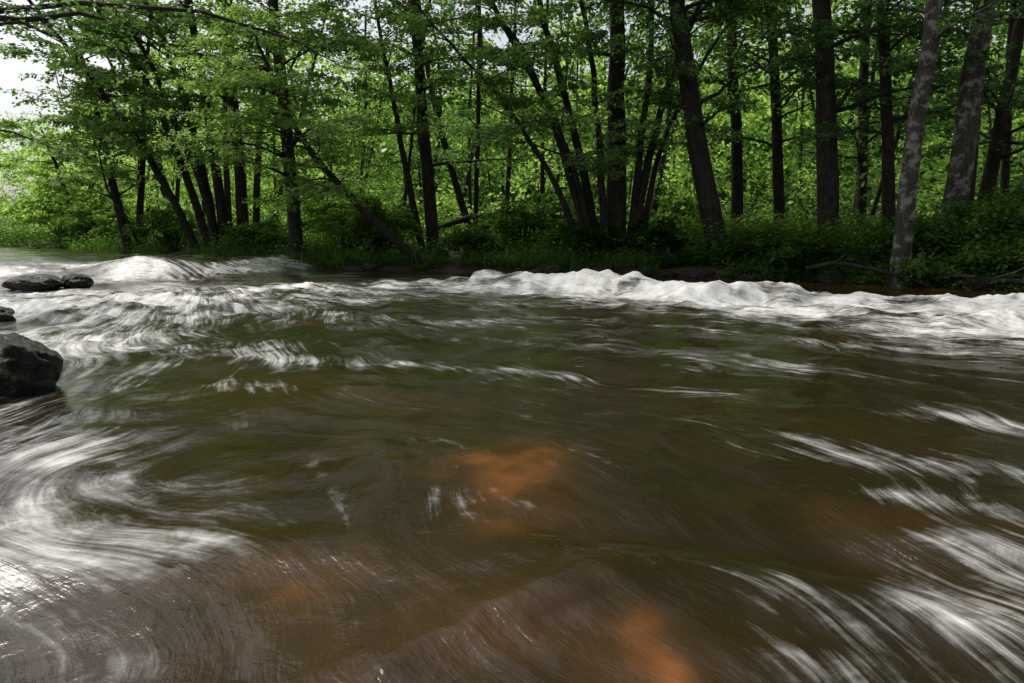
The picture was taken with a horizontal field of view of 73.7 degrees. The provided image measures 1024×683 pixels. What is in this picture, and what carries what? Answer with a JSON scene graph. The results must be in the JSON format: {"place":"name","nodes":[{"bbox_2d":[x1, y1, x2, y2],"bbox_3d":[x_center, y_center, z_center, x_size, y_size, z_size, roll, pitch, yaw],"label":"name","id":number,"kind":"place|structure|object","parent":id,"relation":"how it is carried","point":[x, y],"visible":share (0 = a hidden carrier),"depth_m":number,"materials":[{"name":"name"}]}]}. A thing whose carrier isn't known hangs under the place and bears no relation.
{"place":"outdoors","nodes":[
{"label":"outdoors","id":0,"kind":"place"},
{"bbox_2d":[0,0,1017,209],"label":"sky","id":1,"kind":"structure","parent":0,"point":[11,68],"materials":[{"name":"white"}]},
{"bbox_2d":[0,244,1023,682],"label":"river water","id":2,"kind":"structure","parent":0,"point":[242,468],"depth_m":3.35,"materials":[{"name":"brown liquid"}]},
{"bbox_2d":[0,306,15,321],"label":"river boulder","id":3,"kind":"object","parent":2,"relation":"on","point":[6,314],"visible":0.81,"depth_m":9.26,"materials":[{"name":"grey stone"}]},
{"bbox_2d":[0,332,63,397],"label":"river boulder","id":4,"kind":"object","parent":2,"relation":"in","point":[29,367],"visible":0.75,"depth_m":5.23,"materials":[{"name":"grey stone"}]},
{"bbox_2d":[1,274,65,291],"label":"river boulder","id":5,"kind":"object","parent":2,"relation":"on","point":[32,282],"visible":0.85,"depth_m":13.90,"materials":[{"name":"grey stone"}]},
{"bbox_2d":[62,273,93,288],"bbox_3d":[-9.276,-1.250,14.589,0.710,0.418,0.637,5,10,29],"label":"river boulder","id":6,"kind":"object","parent":2,"relation":"on","point":[77,281],"visible":0.73,"depth_m":14.35,"materials":[{"name":"grey stone"}]},
{"bbox_2d":[587,267,614,272],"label":"bank stone","id":7,"kind":"object","parent":2,"relation":"in","point":[598,269],"visible":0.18,"depth_m":18.74,"materials":[{"name":"grey stone"}]},
{"bbox_2d":[622,269,644,275],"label":"bank stone","id":8,"kind":"object","parent":2,"relation":"in","point":[631,270],"visible":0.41,"depth_m":18.18,"materials":[{"name":"grey stone"}]},
{"bbox_2d":[736,274,763,281],"bbox_3d":[5.902,-1.549,16.976,0.658,0.277,0.580,-4,10,-25],"label":"bank stone","id":9,"kind":"object","parent":2,"relation":"in","point":[749,277],"visible":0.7,"depth_m":16.76,"materials":[{"name":"grey stone"}]},
{"bbox_2d":[0,147,1023,290],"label":"ground","id":10,"kind":"structure","parent":0,"point":[352,265],"depth_m":21.56,"materials":[{"name":"soil"}]},
{"bbox_2d":[3,187,98,239],"bbox_3d":[-26.965,-7.626,41.462,5.446,3.422,5.318,-2,9,-11],"label":"shrub","id":11,"kind":"object","parent":10,"relation":"on","point":[50,195],"visible":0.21,"depth_m":39.84,"materials":[{"name":"green plant"}]},
{"bbox_2d":[0,180,108,230],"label":"shrub","id":12,"kind":"object","parent":10,"relation":"on","point":[4,212],"visible":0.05,"depth_m":46.39,"materials":[{"name":"green plant"}]},
{"bbox_2d":[0,113,145,239],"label":"willow tree","id":13,"kind":"object","parent":10,"relation":"on","point":[69,198],"visible":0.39,"depth_m":36.33,"materials":[{"name":"green plant"}]},
{"bbox_2d":[49,194,150,242],"bbox_3d":[-21.254,-6.267,35.478,4.658,2.713,4.126,3,10,18],"label":"shrub","id":14,"kind":"object","parent":10,"relation":"on","point":[93,212],"visible":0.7,"depth_m":34.43,"materials":[{"name":"green plant"}]},
{"bbox_2d":[0,0,214,248],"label":"hornbeam tree","id":15,"kind":"object","parent":10,"relation":"on","point":[94,176],"visible":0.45,"depth_m":29.18,"materials":[{"name":"green plant"}]},
{"bbox_2d":[98,134,140,248],"bbox_3d":[-16.470,-6.272,28.576,1.425,5.460,0.605,-2,9,-14],"label":"dead sapling","id":16,"kind":"object","parent":10,"relation":"on","point":[121,211],"visible":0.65,"depth_m":28.70,"materials":[{"name":"brown wood"}]},
{"bbox_2d":[121,202,207,249],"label":"shrub","id":17,"kind":"object","parent":10,"relation":"on","point":[167,221],"visible":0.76,"depth_m":29.91,"materials":[{"name":"green plant"}]},
{"bbox_2d":[0,0,331,250],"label":"hornbeam tree","id":18,"kind":"object","parent":10,"relation":"on","point":[135,145],"visible":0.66,"depth_m":26.18,"materials":[{"name":"green plant"}]},
{"bbox_2d":[0,0,391,169],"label":"overhanging oak tree","id":19,"kind":"object","parent":10,"relation":"on","point":[11,21],"visible":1,"depth_m":12.57,"materials":[{"name":"green plant"}]},
{"bbox_2d":[80,0,420,260],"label":"hornbeam tree","id":20,"kind":"object","parent":10,"relation":"on","point":[277,49],"visible":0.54,"depth_m":21.88,"materials":[{"name":"green plant"}]},
{"bbox_2d":[218,216,304,249],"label":"shrub","id":21,"kind":"object","parent":10,"relation":"on","point":[263,230],"visible":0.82,"depth_m":25.65,"materials":[{"name":"green plant"}]},
{"bbox_2d":[161,0,425,265],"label":"alder tree","id":22,"kind":"object","parent":10,"relation":"on","point":[238,80],"visible":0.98,"depth_m":19.61,"materials":[{"name":"green plant"}]},
{"bbox_2d":[280,192,370,246],"bbox_3d":[-7.575,-5.215,29.397,5.274,2.492,4.475,0,9,0],"label":"shrub","id":23,"kind":"object","parent":10,"relation":"on","point":[309,209],"visible":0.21,"depth_m":28.45,"materials":[{"name":"green plant"}]},
{"bbox_2d":[305,207,405,251],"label":"shrub","id":24,"kind":"object","parent":10,"relation":"on","point":[334,216],"visible":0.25,"depth_m":24.76,"materials":[{"name":"green plant"}]},
{"bbox_2d":[361,262,380,270],"bbox_3d":[-4.492,-2.383,21.806,0.615,0.316,0.537,4,10,23],"label":"bank stone","id":25,"kind":"object","parent":10,"relation":"on","point":[370,266],"visible":0.89,"depth_m":21.63,"materials":[{"name":"grey stone"}]},
{"bbox_2d":[315,191,428,256],"bbox_3d":[-4.813,-4.087,24.115,3.814,2.299,3.691,0,9,0],"label":"shrub","id":26,"kind":"object","parent":10,"relation":"on","point":[401,220],"visible":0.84,"depth_m":23.19,"materials":[{"name":"green plant"}]},
{"bbox_2d":[290,0,562,254],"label":"alder tree","id":27,"kind":"object","parent":10,"relation":"on","point":[423,122],"visible":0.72,"depth_m":23.06,"materials":[{"name":"green plant"}]},
{"bbox_2d":[434,225,515,257],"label":"shrub","id":28,"kind":"object","parent":10,"relation":"on","point":[484,236],"visible":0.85,"depth_m":22.01,"materials":[{"name":"green plant"}]},
{"bbox_2d":[399,6,567,247],"bbox_3d":[-1.719,-11.638,26.188,10.692,16.902,5.514,-2,9,-14],"label":"alder tree","id":29,"kind":"object","parent":10,"relation":"on","point":[462,152],"visible":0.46,"depth_m":26.79,"materials":[{"name":"green plant"}]},
{"bbox_2d":[424,190,565,245],"bbox_3d":[-0.511,-4.452,24.950,5.443,2.112,0.740,0,9,0],"label":"fallen log","id":30,"kind":"object","parent":10,"relation":"on","point":[457,221],"visible":0.48,"depth_m":25.07,"materials":[{"name":"brown wood"}]},
{"bbox_2d":[0,0,1023,244],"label":"background forest","id":31,"kind":"object","parent":10,"relation":"on","point":[674,166],"visible":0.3,"depth_m":44.94,"materials":[{"name":"green plant"}]},
{"bbox_2d":[0,202,1023,292],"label":"riverbank","id":32,"kind":"structure","parent":10,"relation":"on","point":[871,246],"depth_m":19.67,"materials":[{"name":"green plant"}]},
{"bbox_2d":[441,0,583,241],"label":"alder tree","id":33,"kind":"object","parent":10,"relation":"on","point":[487,122],"visible":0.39,"depth_m":29.16,"materials":[{"name":"green plant"}]},
{"bbox_2d":[465,195,576,251],"bbox_3d":[0.375,-4.124,24.217,4.012,2.038,3.777,0,9,0],"label":"shrub","id":34,"kind":"object","parent":10,"relation":"on","point":[520,218],"visible":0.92,"depth_m":23.59,"materials":[{"name":"green plant"}]},
{"bbox_2d":[529,267,544,273],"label":"bank stone","id":35,"kind":"object","parent":10,"relation":"on","point":[538,270],"visible":0.48,"depth_m":19.59,"materials":[{"name":"grey stone"}]},
{"bbox_2d":[543,265,562,273],"bbox_3d":[1.162,-1.976,19.649,0.602,0.448,0.889,2,9,9],"label":"bank stone","id":36,"kind":"object","parent":10,"relation":"on","point":[549,269],"visible":0.55,"depth_m":19.37,"materials":[{"name":"grey stone"}]},
{"bbox_2d":[516,189,599,246],"bbox_3d":[1.946,-5.366,29.713,4.497,2.566,4.727,-3,10,-18],"label":"shrub","id":37,"kind":"object","parent":10,"relation":"on","point":[555,204],"visible":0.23,"depth_m":28.95,"materials":[{"name":"green plant"}]},
{"bbox_2d":[568,267,584,272],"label":"bank stone","id":38,"kind":"object","parent":10,"relation":"on","point":[576,269],"visible":0.28,"depth_m":19.30,"materials":[{"name":"grey stone"}]},
{"bbox_2d":[535,214,625,258],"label":"shrub","id":39,"kind":"object","parent":10,"relation":"on","point":[565,231],"visible":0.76,"depth_m":20.57,"materials":[{"name":"green plant"}]},
{"bbox_2d":[346,0,832,264],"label":"hazel coppice","id":40,"kind":"object","parent":10,"relation":"on","point":[617,122],"visible":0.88,"depth_m":19.50,"materials":[{"name":"green plant"}]},
{"bbox_2d":[636,268,652,276],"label":"bank stone","id":41,"kind":"object","parent":10,"relation":"on","point":[648,273],"visible":0.3,"depth_m":18.49,"materials":[{"name":"grey stone"}]},
{"bbox_2d":[608,211,693,259],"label":"shrub","id":42,"kind":"object","parent":10,"relation":"on","point":[660,233],"visible":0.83,"depth_m":20.02,"materials":[{"name":"green plant"}]},
{"bbox_2d":[656,270,677,277],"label":"bank stone","id":43,"kind":"object","parent":10,"relation":"on","point":[665,274],"visible":0.74,"depth_m":18.21,"materials":[{"name":"grey stone"}]},
{"bbox_2d":[532,0,812,264],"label":"alder tree","id":44,"kind":"object","parent":10,"relation":"on","point":[679,20],"visible":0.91,"depth_m":18.30,"materials":[{"name":"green plant"}]},
{"bbox_2d":[648,187,730,238],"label":"shrub","id":45,"kind":"object","parent":10,"relation":"on","point":[687,203],"visible":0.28,"depth_m":24.89,"materials":[{"name":"green plant"}]},
{"bbox_2d":[677,269,705,277],"bbox_3d":[4.809,-1.714,18.023,0.666,0.414,0.879,-7,11,-37],"label":"bank stone","id":46,"kind":"object","parent":10,"relation":"on","point":[692,273],"visible":0.59,"depth_m":17.84,"materials":[{"name":"grey stone"}]},
{"bbox_2d":[697,268,714,278],"bbox_3d":[5.091,-1.724,17.990,0.717,0.405,0.586,-7,11,-37],"label":"bank stone","id":47,"kind":"object","parent":10,"relation":"on","point":[710,274],"visible":0.41,"depth_m":17.73,"materials":[{"name":"grey stone"}]},
{"bbox_2d":[625,0,837,231],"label":"alder tree","id":48,"kind":"object","parent":10,"relation":"on","point":[736,175],"visible":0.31,"depth_m":22.91,"materials":[{"name":"green plant"}]},
{"bbox_2d":[708,223,806,267],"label":"shrub","id":49,"kind":"object","parent":10,"relation":"on","point":[734,249],"visible":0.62,"depth_m":17.74,"materials":[{"name":"green plant"}]},
{"bbox_2d":[680,0,891,226],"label":"alder tree","id":50,"kind":"object","parent":10,"relation":"on","point":[777,99],"visible":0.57,"depth_m":21.66,"materials":[{"name":"green plant"}]},
{"bbox_2d":[747,224,837,273],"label":"shrub","id":51,"kind":"object","parent":10,"relation":"on","point":[787,249],"visible":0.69,"depth_m":16.98,"materials":[{"name":"green plant"}]},
{"bbox_2d":[816,271,844,283],"bbox_3d":[7.479,-1.476,16.130,0.607,0.375,0.561,0,9,0],"label":"bank stone","id":52,"kind":"object","parent":10,"relation":"on","point":[826,278],"visible":0.86,"depth_m":15.92,"materials":[{"name":"grey stone"}]},
{"bbox_2d":[738,0,954,235],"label":"alder tree","id":53,"kind":"object","parent":10,"relation":"on","point":[863,149],"visible":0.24,"depth_m":23.82,"materials":[{"name":"green plant"}]},
{"bbox_2d":[805,246,934,287],"bbox_3d":[7.950,-1.676,15.258,2.637,0.932,0.564,6,11,33],"label":"fallen branch","id":54,"kind":"object","parent":10,"relation":"on","point":[839,262],"visible":0.97,"depth_m":15.48,"materials":[{"name":"brown wood"}]},
{"bbox_2d":[740,0,1010,244],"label":"alder tree","id":55,"kind":"object","parent":10,"relation":"on","point":[822,61],"visible":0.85,"depth_m":17.09,"materials":[{"name":"green plant"}]},
{"bbox_2d":[741,0,1023,232],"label":"alder tree","id":56,"kind":"object","parent":10,"relation":"on","point":[888,121],"visible":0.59,"depth_m":17.56,"materials":[{"name":"green plant"}]},
{"bbox_2d":[839,0,1023,286],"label":"lichened alder tree","id":57,"kind":"object","parent":10,"relation":"on","point":[933,32],"visible":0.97,"depth_m":14.77,"materials":[{"name":"grey plant"}]},
{"bbox_2d":[877,245,990,286],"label":"shrub","id":58,"kind":"object","parent":10,"relation":"on","point":[917,266],"visible":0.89,"depth_m":14.85,"materials":[{"name":"green plant"}]},
{"bbox_2d":[884,211,993,258],"bbox_3d":[9.919,-2.314,16.061,2.732,1.429,2.268,0,9,0],"label":"shrub","id":59,"kind":"object","parent":10,"relation":"on","point":[931,236],"visible":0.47,"depth_m":15.46,"materials":[{"name":"green plant"}]},
{"bbox_2d":[894,0,1023,252],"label":"lichened alder tree","id":60,"kind":"object","parent":10,"relation":"on","point":[962,160],"visible":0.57,"depth_m":16.17,"materials":[{"name":"grey plant"}]},
{"bbox_2d":[895,0,1023,161],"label":"alder tree","id":61,"kind":"object","parent":10,"relation":"on","point":[948,148],"visible":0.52,"depth_m":18.96,"materials":[{"name":"green plant"}]},
{"bbox_2d":[907,0,1023,217],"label":"alder tree","id":62,"kind":"object","parent":10,"relation":"on","point":[994,157],"visible":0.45,"depth_m":18.95,"materials":[{"name":"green plant"}]},
{"bbox_2d":[923,180,1023,250],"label":"shrub","id":63,"kind":"object","parent":10,"relation":"on","point":[989,208],"visible":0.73,"depth_m":15.09,"materials":[{"name":"green plant"}]},
{"bbox_2d":[931,230,1023,276],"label":"shrub","id":64,"kind":"object","parent":10,"relation":"on","point":[971,256],"visible":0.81,"depth_m":14.45,"materials":[{"name":"green plant"}]},
{"bbox_2d":[960,276,995,290],"bbox_3d":[9.893,-1.216,14.516,0.631,0.356,0.574,0,9,0],"label":"bank stone","id":65,"kind":"object","parent":10,"relation":"on","point":[972,282],"visible":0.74,"depth_m":14.34,"materials":[{"name":"grey stone"}]},
{"bbox_2d":[934,267,1023,282],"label":"fallen branch","id":66,"kind":"object","parent":10,"relation":"on","point":[1009,280],"visible":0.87,"depth_m":14.22,"materials":[{"name":"brown wood"}]},
{"bbox_2d":[989,175,1023,227],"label":"shrub","id":67,"kind":"object","parent":10,"relation":"on","point":[1016,194],"visible":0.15,"depth_m":15.56,"materials":[{"name":"green plant"}]}
]}

